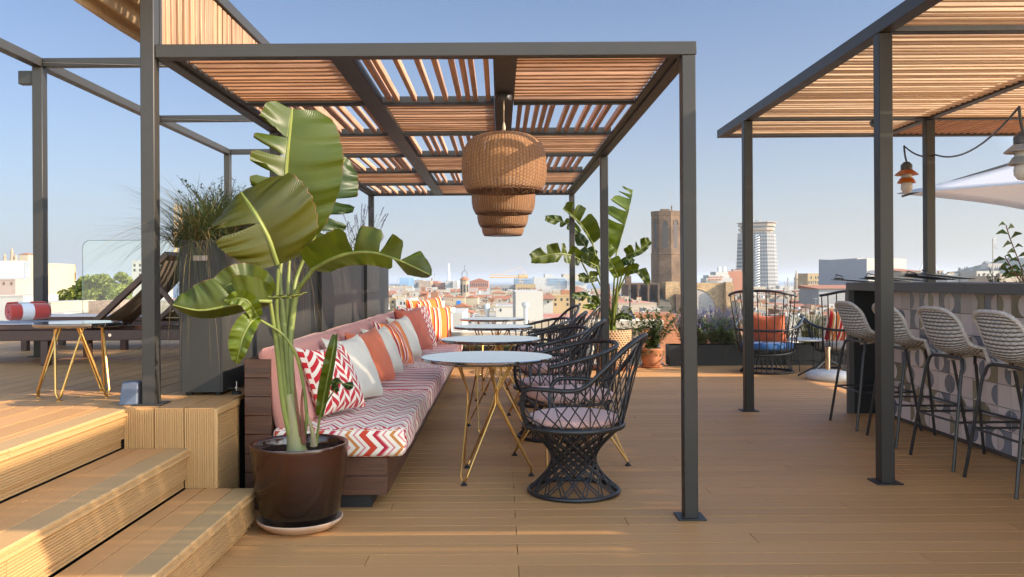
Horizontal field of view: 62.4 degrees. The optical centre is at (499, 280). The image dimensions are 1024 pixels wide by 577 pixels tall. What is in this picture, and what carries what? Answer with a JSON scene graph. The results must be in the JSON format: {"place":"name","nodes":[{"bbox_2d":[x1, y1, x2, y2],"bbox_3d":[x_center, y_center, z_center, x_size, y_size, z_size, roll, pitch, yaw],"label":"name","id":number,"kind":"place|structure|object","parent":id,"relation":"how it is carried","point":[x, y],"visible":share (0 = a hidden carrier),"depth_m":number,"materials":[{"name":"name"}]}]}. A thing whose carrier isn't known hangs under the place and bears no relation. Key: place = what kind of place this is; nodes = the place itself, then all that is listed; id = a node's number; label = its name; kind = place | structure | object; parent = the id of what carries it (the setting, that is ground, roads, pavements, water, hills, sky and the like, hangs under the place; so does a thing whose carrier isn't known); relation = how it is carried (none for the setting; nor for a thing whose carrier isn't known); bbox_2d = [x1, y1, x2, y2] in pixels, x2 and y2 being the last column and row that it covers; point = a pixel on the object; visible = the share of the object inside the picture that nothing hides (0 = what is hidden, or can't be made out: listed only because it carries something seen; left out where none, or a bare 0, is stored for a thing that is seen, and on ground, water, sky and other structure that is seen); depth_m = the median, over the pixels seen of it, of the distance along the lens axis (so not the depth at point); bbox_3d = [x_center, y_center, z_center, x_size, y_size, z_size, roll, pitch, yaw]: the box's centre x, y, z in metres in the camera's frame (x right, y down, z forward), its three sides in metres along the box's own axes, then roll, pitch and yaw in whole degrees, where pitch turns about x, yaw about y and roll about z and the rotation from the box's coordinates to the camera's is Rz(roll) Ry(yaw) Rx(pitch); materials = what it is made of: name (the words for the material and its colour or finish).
{"place":"outdoors","nodes":[
{"label":"outdoors","id":0,"kind":"place"},
{"bbox_2d":[0,279,32,294],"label":"building","id":1,"kind":"structure","parent":0,"point":[15,286],"depth_m":66.19,"materials":[{"name":"white paint"}]},
{"bbox_2d":[0,261,29,278],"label":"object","id":2,"kind":"structure","parent":1,"relation":"on","point":[14,269],"depth_m":68.05,"materials":[{"name":"paint"}]},
{"bbox_2d":[0,294,58,320],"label":"building","id":3,"kind":"structure","parent":0,"point":[4,299],"depth_m":50.03,"materials":[{"name":"white paint"}]},
{"bbox_2d":[88,299,130,313],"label":"building","id":4,"kind":"structure","parent":0,"point":[96,307],"depth_m":40.02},
{"bbox_2d":[453,308,467,330],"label":"building","id":5,"kind":"structure","parent":0,"point":[459,313],"depth_m":17.03,"materials":[{"name":"white paint"}]},
{"bbox_2d":[173,279,793,297],"bbox_3d":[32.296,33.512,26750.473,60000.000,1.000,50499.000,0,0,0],"label":"sea","id":6,"kind":"structure","parent":0,"point":[597,285],"depth_m":8913.99,"materials":[{"name":"liquid"}]},
{"bbox_2d":[452,331,527,345],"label":"parapet wall","id":7,"kind":"structure","parent":0,"point":[463,333],"depth_m":12.11,"materials":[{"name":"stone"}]},
{"bbox_2d":[528,319,663,364],"bbox_3d":[1.393,0.982,12.238,1.945,0.820,0.280,0,0,0],"label":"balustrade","id":8,"kind":"object","parent":7,"relation":"attached to","point":[618,326],"visible":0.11,"depth_m":12.12,"materials":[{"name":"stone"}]},
{"bbox_2d":[495,303,512,330],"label":"building","id":9,"kind":"structure","parent":0,"point":[504,309],"depth_m":42.00,"materials":[{"name":"white paint"}]},
{"bbox_2d":[0,0,1023,282],"label":"sky","id":10,"kind":"structure","parent":0,"point":[818,192],"materials":[{"name":"blue"}]},
{"bbox_2d":[513,290,542,342],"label":"building","id":11,"kind":"structure","parent":0,"point":[534,298],"depth_m":26.00,"materials":[{"name":"white paint"}]},
{"bbox_2d":[201,365,1023,576],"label":"deck","id":12,"kind":"structure","parent":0,"point":[787,487],"depth_m":4.47,"materials":[{"name":"wood"}]},
{"bbox_2d":[0,398,245,576],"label":"raised deck base","id":13,"kind":"object","parent":12,"relation":"on","point":[242,415],"visible":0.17,"depth_m":4.15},
{"bbox_2d":[0,409,101,441],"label":"step tread","id":14,"kind":"structure","parent":13,"relation":"on","point":[14,423],"depth_m":3.82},
{"bbox_2d":[0,340,244,412],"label":"raised deck","id":15,"kind":"structure","parent":13,"relation":"on","point":[20,373],"depth_m":5.35,"materials":[{"name":"wood"}]},
{"bbox_2d":[32,320,122,400],"bbox_3d":[-2.282,0.426,4.583,0.444,0.400,0.444,0,0,0],"label":"side table","id":16,"kind":"object","parent":15,"relation":"on","point":[80,325],"visible":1,"depth_m":4.49,"materials":[{"name":"gold stone"}]},
{"bbox_2d":[0,252,178,365],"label":"sun lounger","id":17,"kind":"object","parent":15,"relation":"on","point":[129,312],"visible":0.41,"depth_m":6.26,"materials":[{"name":"brown"}]},
{"bbox_2d":[5,301,51,319],"bbox_3d":[-3.695,0.238,6.628,0.149,0.145,0.290,0,0,40],"label":"rolled towel","id":18,"kind":"object","parent":17,"relation":"on","point":[33,310],"visible":1,"depth_m":6.58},
{"bbox_2d":[10,306,178,350],"bbox_3d":[-3.239,0.210,8.001,2.400,0.843,0.706,0,0,0],"label":"sun lounger","id":19,"kind":"object","parent":15,"relation":"on","point":[124,344],"visible":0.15,"depth_m":7.66,"materials":[{"name":"beige"}]},
{"bbox_2d":[118,381,141,404],"bbox_3d":[-1.853,0.566,4.257,0.096,0.115,0.096,0,0,0],"label":"outdoor light box","id":20,"kind":"object","parent":15,"relation":"on","point":[131,393],"visible":0.82,"depth_m":4.22,"materials":[{"name":"grey plastic"}]},
{"bbox_2d":[0,38,281,356],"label":"open frame pergola","id":21,"kind":"object","parent":15,"relation":"on","point":[35,78],"visible":0.56,"depth_m":7.04,"materials":[{"name":"grey metal"}]},
{"bbox_2d":[179,239,310,394],"bbox_3d":[-1.610,0.201,5.620,0.235,0.843,2.124,0,0,0],"label":"planter box","id":22,"kind":"object","parent":15,"relation":"on","point":[201,370],"visible":0.47,"depth_m":4.56,"materials":[{"name":"grey paint"}]},
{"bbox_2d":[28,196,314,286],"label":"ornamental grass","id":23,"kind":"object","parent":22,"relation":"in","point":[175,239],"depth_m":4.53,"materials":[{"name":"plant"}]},
{"bbox_2d":[98,169,256,249],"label":"ornamental grass","id":24,"kind":"object","parent":22,"relation":"in","point":[217,209],"depth_m":4.58,"materials":[{"name":"plant"}]},
{"bbox_2d":[140,238,245,386],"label":"ornamental grass","id":25,"kind":"object","parent":22,"relation":"in","point":[177,258],"depth_m":4.52,"materials":[{"name":"plant"}]},
{"bbox_2d":[170,175,255,231],"bbox_3d":[-1.679,-0.386,5.126,0.674,0.454,0.646,0,0,0],"label":"shrub","id":26,"kind":"object","parent":22,"relation":"on","point":[221,192],"visible":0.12,"depth_m":5.02,"materials":[{"name":"green plant"}]},
{"bbox_2d":[310,271,317,333],"bbox_3d":[-1.585,0.216,6.892,0.130,0.813,0.380,0,0,0],"label":"dark divider","id":27,"kind":"object","parent":15,"relation":"on","point":[314,324],"visible":0.03,"depth_m":6.96,"materials":[{"name":"black paint"}]},
{"bbox_2d":[318,265,360,331],"bbox_3d":[-1.607,0.201,8.112,0.235,0.843,2.020,0,0,0],"label":"planter box","id":28,"kind":"object","parent":15,"relation":"on","point":[339,289],"visible":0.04,"depth_m":7.88,"materials":[{"name":"grey paint"}]},
{"bbox_2d":[364,265,388,318],"bbox_3d":[-1.604,0.201,10.437,0.235,0.843,1.830,0,0,0],"label":"planter box","id":29,"kind":"object","parent":15,"relation":"on","point":[376,290],"visible":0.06,"depth_m":10.16,"materials":[{"name":"grey paint"}]},
{"bbox_2d":[124,398,239,488],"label":"platform cladding","id":30,"kind":"structure","parent":13,"relation":"attached to","point":[209,439],"depth_m":4.12,"materials":[{"name":"wood"}]},
{"bbox_2d":[0,409,255,576],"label":"deck steps","id":31,"kind":"structure","parent":12,"relation":"on","point":[49,528],"depth_m":3.35,"materials":[{"name":"wood"}]},
{"bbox_2d":[256,510,342,534],"bbox_3d":[-0.973,1.177,4.131,0.414,0.050,0.414,0,0,0],"label":"saucer","id":32,"kind":"object","parent":12,"relation":"on","point":[298,531],"visible":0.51,"depth_m":3.97,"materials":[{"name":"ceramic"}]},
{"bbox_2d":[249,433,348,527],"bbox_3d":[-0.974,0.987,4.131,0.474,0.393,0.474,0,0,0],"label":"plant pot","id":33,"kind":"object","parent":32,"relation":"on","point":[296,489],"visible":0.91,"depth_m":3.95,"materials":[{"name":"brown ceramic"}]},
{"bbox_2d":[173,101,431,450],"bbox_3d":[-0.905,-0.021,4.159,1.195,1.710,0.674,0,0,0],"label":"banana plant","id":34,"kind":"object","parent":33,"relation":"on","point":[291,207],"visible":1,"depth_m":3.99,"materials":[{"name":"green plant"}]},
{"bbox_2d":[244,311,462,509],"bbox_3d":[-0.906,0.773,7.758,0.849,0.860,6.687,0,0,0],"label":"bench","id":35,"kind":"object","parent":12,"relation":"on","point":[381,434],"visible":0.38,"depth_m":4.48,"materials":[{"name":"brown wood"}]},
{"bbox_2d":[295,342,364,415],"bbox_3d":[-0.966,0.561,4.861,0.176,0.420,0.420,-28,-12,23],"label":"pillow","id":36,"kind":"object","parent":35,"relation":"on","point":[311,361],"visible":0.76,"depth_m":4.77,"materials":[{"name":"fabric"}]},
{"bbox_2d":[322,334,382,397],"bbox_3d":[-0.935,0.560,5.421,0.179,0.450,0.450,-27,-9,18],"label":"pillow","id":37,"kind":"object","parent":35,"relation":"on","point":[363,364],"visible":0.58,"depth_m":5.39,"materials":[{"name":"white fabric"}]},
{"bbox_2d":[344,327,395,381],"bbox_3d":[-0.929,0.550,6.101,0.176,0.430,0.430,-25,-6,20],"label":"pillow","id":38,"kind":"object","parent":35,"relation":"on","point":[376,347],"visible":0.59,"depth_m":6.08,"materials":[{"name":"orange fabric"}]},
{"bbox_2d":[361,326,403,372],"bbox_3d":[-0.929,0.560,6.721,0.180,0.420,0.420,-25,-8,16],"label":"pillow","id":39,"kind":"object","parent":35,"relation":"on","point":[389,343],"visible":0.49,"depth_m":6.71,"materials":[{"name":"white fabric"}]},
{"bbox_2d":[372,319,413,363],"bbox_3d":[-0.928,0.550,7.421,0.180,0.440,0.440,-26,-8,18],"label":"pillow","id":40,"kind":"object","parent":35,"relation":"on","point":[394,327],"visible":0.47,"depth_m":7.38,"materials":[{"name":"multicoloured fabric"}]},
{"bbox_2d":[386,315,421,355],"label":"pillow","id":41,"kind":"object","parent":35,"relation":"on","point":[409,330],"visible":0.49,"depth_m":8.12,"materials":[{"name":"white fabric"}]},
{"bbox_2d":[394,307,432,349],"bbox_3d":[-0.906,0.520,8.951,0.210,0.500,0.500,-24,-9,22],"label":"pillow","id":42,"kind":"object","parent":35,"relation":"on","point":[417,320],"visible":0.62,"depth_m":8.90,"materials":[{"name":"orange fabric"}]},
{"bbox_2d":[398,305,437,345],"bbox_3d":[-0.916,0.515,9.551,0.173,0.500,0.500,-24,-12,30],"label":"pillow","id":43,"kind":"object","parent":35,"relation":"on","point":[425,313],"visible":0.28,"depth_m":9.61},
{"bbox_2d":[404,296,441,307],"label":"pillow","id":44,"kind":"object","parent":35,"relation":"on","point":[436,302],"visible":0.23,"depth_m":10.61,"materials":[{"name":"multicoloured fabric"}]},
{"bbox_2d":[414,302,451,343],"bbox_3d":[-0.785,0.525,10.151,0.500,0.500,0.180,7,-22,-30],"label":"pillow","id":45,"kind":"object","parent":35,"relation":"on","point":[441,320],"visible":0.56,"depth_m":10.12,"materials":[{"name":"multicoloured fabric"}]},
{"bbox_2d":[132,0,706,520],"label":"pergola","id":46,"kind":"object","parent":12,"relation":"on","point":[246,80],"visible":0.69,"depth_m":4.72,"materials":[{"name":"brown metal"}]},
{"bbox_2d":[74,0,182,43],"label":"roof","id":47,"kind":"object","parent":46,"relation":"attached to","point":[122,16],"visible":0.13,"depth_m":4.54,"materials":[{"name":"beige wood"}]},
{"bbox_2d":[159,0,345,128],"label":"slat screen","id":48,"kind":"object","parent":46,"relation":"attached to","point":[215,21],"visible":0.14,"depth_m":5.00,"materials":[{"name":"brown wood"}]},
{"bbox_2d":[477,195,527,228],"bbox_3d":[0.035,-0.832,8.500,0.516,0.590,0.516,0,0,31],"label":"pendant lamp","id":49,"kind":"object","parent":46,"relation":"hanging from","point":[500,222],"visible":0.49,"depth_m":8.32,"materials":[{"name":"brown wicker"}]},
{"bbox_2d":[482,217,523,236],"bbox_3d":[0.042,-0.832,10.150,0.516,0.590,0.516,0,0,-43],"label":"pendant lamp","id":50,"kind":"object","parent":46,"relation":"hanging from","point":[496,232],"visible":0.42,"depth_m":9.97,"materials":[{"name":"brown wicker"}]},
{"bbox_2d":[472,141,534,215],"bbox_3d":[0.033,-0.832,6.830,0.516,0.590,0.516,0,0,16],"label":"pendant lamp","id":51,"kind":"object","parent":46,"relation":"hanging from","point":[495,205],"visible":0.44,"depth_m":6.64,"materials":[{"name":"brown wicker"}]},
{"bbox_2d":[462,93,546,195],"bbox_3d":[0.029,-0.831,5.120,0.516,0.590,0.516,0,0,0],"label":"pendant lamp","id":52,"kind":"object","parent":46,"relation":"hanging from","point":[506,160],"visible":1,"depth_m":4.93,"materials":[{"name":"brown wicker"}]},
{"bbox_2d":[421,351,552,485],"bbox_3d":[-0.074,0.833,5.180,0.808,0.735,0.808,0,0,0],"label":"cafe table","id":53,"kind":"object","parent":12,"relation":"on","point":[492,359],"visible":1,"depth_m":5.09,"materials":[{"name":"gold stone"}]},
{"bbox_2d":[440,335,540,435],"bbox_3d":[-0.067,0.833,6.780,0.808,0.735,0.808,0,0,-14],"label":"cafe table","id":54,"kind":"object","parent":12,"relation":"on","point":[504,340],"visible":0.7,"depth_m":6.69,"materials":[{"name":"gold metal"}]},
{"bbox_2d":[459,317,524,380],"bbox_3d":[-0.083,0.833,10.350,0.808,0.735,0.808,0,0,-6],"label":"cafe table","id":55,"kind":"object","parent":12,"relation":"on","point":[491,319],"visible":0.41,"depth_m":10.14,"materials":[{"name":"white metal"}]},
{"bbox_2d":[453,324,532,400],"bbox_3d":[-0.060,0.833,8.620,0.808,0.735,0.808,0,0,9],"label":"cafe table","id":56,"kind":"object","parent":12,"relation":"on","point":[490,327],"visible":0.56,"depth_m":8.50,"materials":[{"name":"white metal"}]},
{"bbox_2d":[506,317,570,389],"bbox_3d":[0.453,0.799,9.102,0.622,0.796,0.660,0,0,-20],"label":"barrel chair","id":57,"kind":"object","parent":12,"relation":"on","point":[568,319],"visible":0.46,"depth_m":9.04,"materials":[{"name":"black paint"}]},
{"bbox_2d":[507,325,588,425],"bbox_3d":[0.461,0.799,7.353,0.622,0.796,0.660,0,0,-22],"label":"barrel chair","id":58,"kind":"object","parent":12,"relation":"on","point":[551,343],"visible":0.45,"depth_m":7.22,"materials":[{"name":"black paint"}]},
{"bbox_2d":[520,305,579,374],"bbox_3d":[0.600,0.743,9.968,0.720,0.908,0.586,0,0,-16],"label":"woven chair","id":59,"kind":"object","parent":12,"relation":"on","point":[569,309],"visible":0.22,"depth_m":10.12,"materials":[{"name":"black paint"}]},
{"bbox_2d":[515,311,587,407],"bbox_3d":[0.498,0.743,8.132,0.720,0.908,0.586,0,0,15],"label":"woven chair","id":60,"kind":"object","parent":12,"relation":"on","point":[577,320],"visible":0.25,"depth_m":7.96,"materials":[{"name":"black paint"}]},
{"bbox_2d":[513,319,605,442],"bbox_3d":[0.461,0.743,6.450,0.720,0.908,0.586,0,0,17],"label":"woven chair","id":61,"kind":"object","parent":12,"relation":"on","point":[597,327],"visible":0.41,"depth_m":6.30,"materials":[{"name":"black paint"}]},
{"bbox_2d":[512,339,630,467],"bbox_3d":[0.474,0.799,5.622,0.622,0.796,0.660,0,0,-20],"label":"barrel chair","id":62,"kind":"object","parent":12,"relation":"on","point":[541,398],"visible":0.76,"depth_m":5.48,"materials":[{"name":"black paint"}]},
{"bbox_2d":[549,305,599,376],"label":"woven chair","id":63,"kind":"object","parent":12,"relation":"on","point":[591,316],"visible":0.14,"depth_m":10.41,"materials":[{"name":"black paint"}]},
{"bbox_2d":[519,333,647,502],"bbox_3d":[0.481,0.743,4.763,0.720,0.908,0.586,0,0,23],"label":"woven chair","id":64,"kind":"object","parent":12,"relation":"on","point":[565,420],"visible":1,"depth_m":4.64,"materials":[{"name":"black paint"}]},
{"bbox_2d":[593,364,633,370],"bbox_3d":[1.520,1.165,11.348,0.570,0.044,0.570,0,0,0],"label":"saucer","id":65,"kind":"object","parent":12,"relation":"on","point":[594,366],"visible":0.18,"depth_m":11.24,"materials":[{"name":"ceramic"}]},
{"bbox_2d":[593,329,631,367],"bbox_3d":[1.519,0.911,11.348,0.516,0.500,0.516,0,0,0],"label":"plant pot","id":66,"kind":"object","parent":65,"relation":"on","point":[622,337],"visible":0.48,"depth_m":11.13,"materials":[{"name":"wicker"}]},
{"bbox_2d":[529,186,651,330],"bbox_3d":[1.219,-0.256,11.100,1.551,1.984,0.752,0,0,12],"label":"banana plant","id":67,"kind":"object","parent":66,"relation":"in","point":[588,224],"visible":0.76,"depth_m":11.08,"materials":[{"name":"green plant"}]},
{"bbox_2d":[640,364,662,367],"bbox_3d":[2.081,1.170,11.547,0.304,0.028,0.304,0,0,0],"label":"saucer","id":68,"kind":"object","parent":12,"relation":"on","point":[643,366],"visible":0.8,"depth_m":11.43,"materials":[{"name":"ceramic"}]},
{"bbox_2d":[641,347,662,365],"bbox_3d":[2.080,1.043,11.547,0.316,0.240,0.316,0,0,0],"label":"plant pot","id":69,"kind":"object","parent":68,"relation":"on","point":[651,359],"visible":0.84,"depth_m":11.43,"materials":[{"name":"ceramic"}]},
{"bbox_2d":[616,305,680,348],"bbox_3d":[2.033,0.647,11.561,0.922,0.645,1.000,0,0,0],"label":"shrub","id":70,"kind":"object","parent":69,"relation":"in","point":[654,339],"visible":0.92,"depth_m":11.51,"materials":[{"name":"green plant"}]},
{"bbox_2d":[665,343,782,365],"bbox_3d":[3.155,1.039,11.881,1.570,0.285,0.330,0,0,0],"label":"planter","id":71,"kind":"object","parent":12,"relation":"on","point":[708,354],"visible":0.63,"depth_m":11.72,"materials":[{"name":"grey paint"}]},
{"bbox_2d":[672,307,725,344],"bbox_3d":[2.771,0.641,11.883,0.758,0.548,0.633,0,0,0],"label":"lavender","id":72,"kind":"object","parent":71,"relation":"in","point":[703,336],"visible":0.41,"depth_m":11.80,"materials":[{"name":"green plant"}]},
{"bbox_2d":[697,306,754,344],"bbox_3d":[3.139,0.628,11.879,0.869,0.570,0.631,0,0,0],"label":"lavender","id":73,"kind":"object","parent":71,"relation":"in","point":[723,330],"visible":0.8,"depth_m":11.82,"materials":[{"name":"green plant"}]},
{"bbox_2d":[728,290,803,374],"bbox_3d":[3.410,0.646,10.833,0.843,1.069,0.907,0,0,30],"label":"lounge chair","id":74,"kind":"object","parent":12,"relation":"on","point":[766,346],"visible":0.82,"depth_m":10.61,"materials":[{"name":"black paint"}]},
{"bbox_2d":[754,314,786,341],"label":"pillow","id":75,"kind":"object","parent":74,"relation":"on","point":[770,324],"visible":0.61,"depth_m":10.71,"materials":[{"name":"orange fabric"}]},
{"bbox_2d":[783,343,845,364],"bbox_3d":[4.695,1.030,11.879,1.450,0.285,0.330,0,0,0],"label":"planter","id":76,"kind":"object","parent":12,"relation":"on","point":[806,352],"visible":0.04,"depth_m":11.71,"materials":[{"name":"grey paint"}]},
{"bbox_2d":[776,301,826,345],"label":"ornamental grass","id":77,"kind":"object","parent":76,"relation":"in","point":[804,332],"depth_m":11.77,"materials":[{"name":"plant"}]},
{"bbox_2d":[799,290,845,368],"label":"lounge chair","id":78,"kind":"object","parent":12,"relation":"on","point":[836,345],"visible":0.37,"depth_m":10.71,"materials":[{"name":"black paint"}]},
{"bbox_2d":[824,311,845,340],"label":"pillow","id":79,"kind":"object","parent":78,"relation":"on","point":[832,323],"visible":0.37,"depth_m":10.76,"materials":[{"name":"multicoloured fabric"}]},
{"bbox_2d":[805,347,845,381],"bbox_3d":[3.918,0.985,10.075,0.510,0.385,0.510,0,0,0],"label":"base","id":80,"kind":"object","parent":12,"relation":"on","point":[827,373],"visible":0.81,"depth_m":9.95,"materials":[{"name":"metal"}]},
{"bbox_2d":[717,0,1023,484],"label":"pergola","id":81,"kind":"object","parent":12,"relation":"on","point":[928,71],"visible":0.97,"depth_m":6.05,"materials":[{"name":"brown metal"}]},
{"bbox_2d":[904,106,1019,157],"bbox_3d":[3.590,-1.122,6.552,0.197,0.313,2.932,0,0,13],"label":"lantern cable","id":82,"kind":"object","parent":81,"relation":"attached to","point":[1002,125],"visible":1,"depth_m":6.07,"materials":[{"name":"black paint"}]},
{"bbox_2d":[894,146,918,192],"bbox_3d":[3.855,-1.049,7.995,0.210,0.450,0.210,0,0,0],"label":"lantern","id":83,"kind":"object","parent":82,"relation":"hanging from","point":[906,172],"visible":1,"depth_m":7.96,"materials":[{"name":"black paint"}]},
{"bbox_2d":[1003,107,1023,180],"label":"lantern","id":84,"kind":"object","parent":82,"relation":"hanging from","point":[1016,149],"visible":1,"depth_m":5.12,"materials":[{"name":"paint"}]},
{"bbox_2d":[829,301,922,430],"bbox_3d":[3.053,0.674,6.886,0.530,1.018,0.531,0,0,-1],"label":"bar stool","id":85,"kind":"object","parent":12,"relation":"on","point":[853,320],"visible":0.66,"depth_m":6.76,"materials":[{"name":"beige wicker"}]},
{"bbox_2d":[866,303,968,448],"bbox_3d":[3.052,0.674,6.186,0.530,1.018,0.531,0,0,2],"label":"bar stool","id":86,"kind":"object","parent":12,"relation":"on","point":[905,339],"visible":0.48,"depth_m":6.01,"materials":[{"name":"beige wicker"}]},
{"bbox_2d":[846,282,1023,463],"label":"bar counter","id":87,"kind":"object","parent":12,"relation":"on","point":[962,301],"visible":0.52,"depth_m":6.26,"materials":[{"name":"grey stone"}]},
{"bbox_2d":[993,221,1023,281],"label":"leafy sprig","id":88,"kind":"object","parent":87,"relation":"on","point":[1013,273],"visible":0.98,"depth_m":6.04,"materials":[{"name":"green plant"}]},
{"bbox_2d":[896,163,1023,209],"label":"parasol","id":89,"kind":"object","parent":12,"relation":"on","point":[1001,185],"visible":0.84,"depth_m":11.70,"materials":[{"name":"white fabric"}]},
{"bbox_2d":[909,306,1021,471],"bbox_3d":[3.051,0.674,5.486,0.530,1.018,0.531,0,0,-2],"label":"bar stool","id":90,"kind":"object","parent":12,"relation":"on","point":[945,331],"visible":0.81,"depth_m":5.38,"materials":[{"name":"beige wicker"}]},
{"bbox_2d":[962,309,1023,498],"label":"bar stool","id":91,"kind":"object","parent":12,"relation":"on","point":[1001,334],"visible":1,"depth_m":4.78,"materials":[{"name":"beige wicker"}]},
{"bbox_2d":[611,297,656,313],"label":"building","id":92,"kind":"structure","parent":0,"point":[637,303],"depth_m":57.99,"materials":[{"name":"beige paint"}]},
{"bbox_2d":[621,191,733,316],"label":"gothic church","id":93,"kind":"structure","parent":0,"point":[662,289],"depth_m":267.95,"materials":[{"name":"stone"}]},
{"bbox_2d":[697,290,714,314],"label":"rose window","id":94,"kind":"structure","parent":93,"relation":"in","point":[704,300],"depth_m":261.74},
{"bbox_2d":[701,267,731,282],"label":"apartment building","id":95,"kind":"structure","parent":0,"point":[719,276],"depth_m":525.83,"materials":[{"name":"white paint"}]},
{"bbox_2d":[798,273,818,290],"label":"building","id":96,"kind":"structure","parent":0,"point":[805,278],"depth_m":419.82,"materials":[{"name":"paint"}]},
{"bbox_2d":[798,285,845,304],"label":"building","id":97,"kind":"structure","parent":0,"point":[808,294],"depth_m":152.42,"materials":[{"name":"grey paint"}]},
{"bbox_2d":[819,258,905,284],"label":"theatre building","id":98,"kind":"structure","parent":0,"point":[854,269],"depth_m":228.19,"materials":[{"name":"concrete"}]},
{"bbox_2d":[952,271,999,281],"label":"building","id":99,"kind":"structure","parent":0,"point":[970,273],"depth_m":141.13,"materials":[{"name":"white paint"}]},
{"bbox_3d":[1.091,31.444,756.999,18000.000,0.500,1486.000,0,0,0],"label":"ground","id":100,"kind":"structure","parent":0,"visible":0},
{"bbox_2d":[30,262,73,293],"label":"building","id":101,"kind":"structure","parent":100,"relation":"on","point":[59,278],"depth_m":75.26,"materials":[{"name":"beige paint"}]},
{"bbox_2d":[48,300,95,311],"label":"building","id":102,"kind":"structure","parent":100,"relation":"on","point":[65,305],"depth_m":46.94,"materials":[{"name":"beige paint"}]},
{"bbox_2d":[57,271,132,300],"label":"broad tree","id":103,"kind":"object","parent":100,"relation":"on","point":[98,287],"visible":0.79,"depth_m":58.94,"materials":[{"name":"green plant"}]},
{"bbox_2d":[514,274,586,289],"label":"office complex","id":104,"kind":"structure","parent":100,"relation":"on","point":[550,281],"depth_m":1499.89,"materials":[{"name":"grey paint"}]},
{"bbox_2d":[546,282,588,313],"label":"building","id":105,"kind":"structure","parent":100,"relation":"on","point":[561,302],"depth_m":74.99,"materials":[{"name":"paint"}]},
{"bbox_2d":[634,311,680,364],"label":"building","id":106,"kind":"structure","parent":100,"relation":"on","point":[672,338],"depth_m":45.99,"materials":[{"name":"orange brick"}]},
{"bbox_2d":[736,217,777,288],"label":"tower block","id":107,"kind":"structure","parent":100,"relation":"on","point":[765,270],"depth_m":1052.93,"materials":[{"name":"concrete"}]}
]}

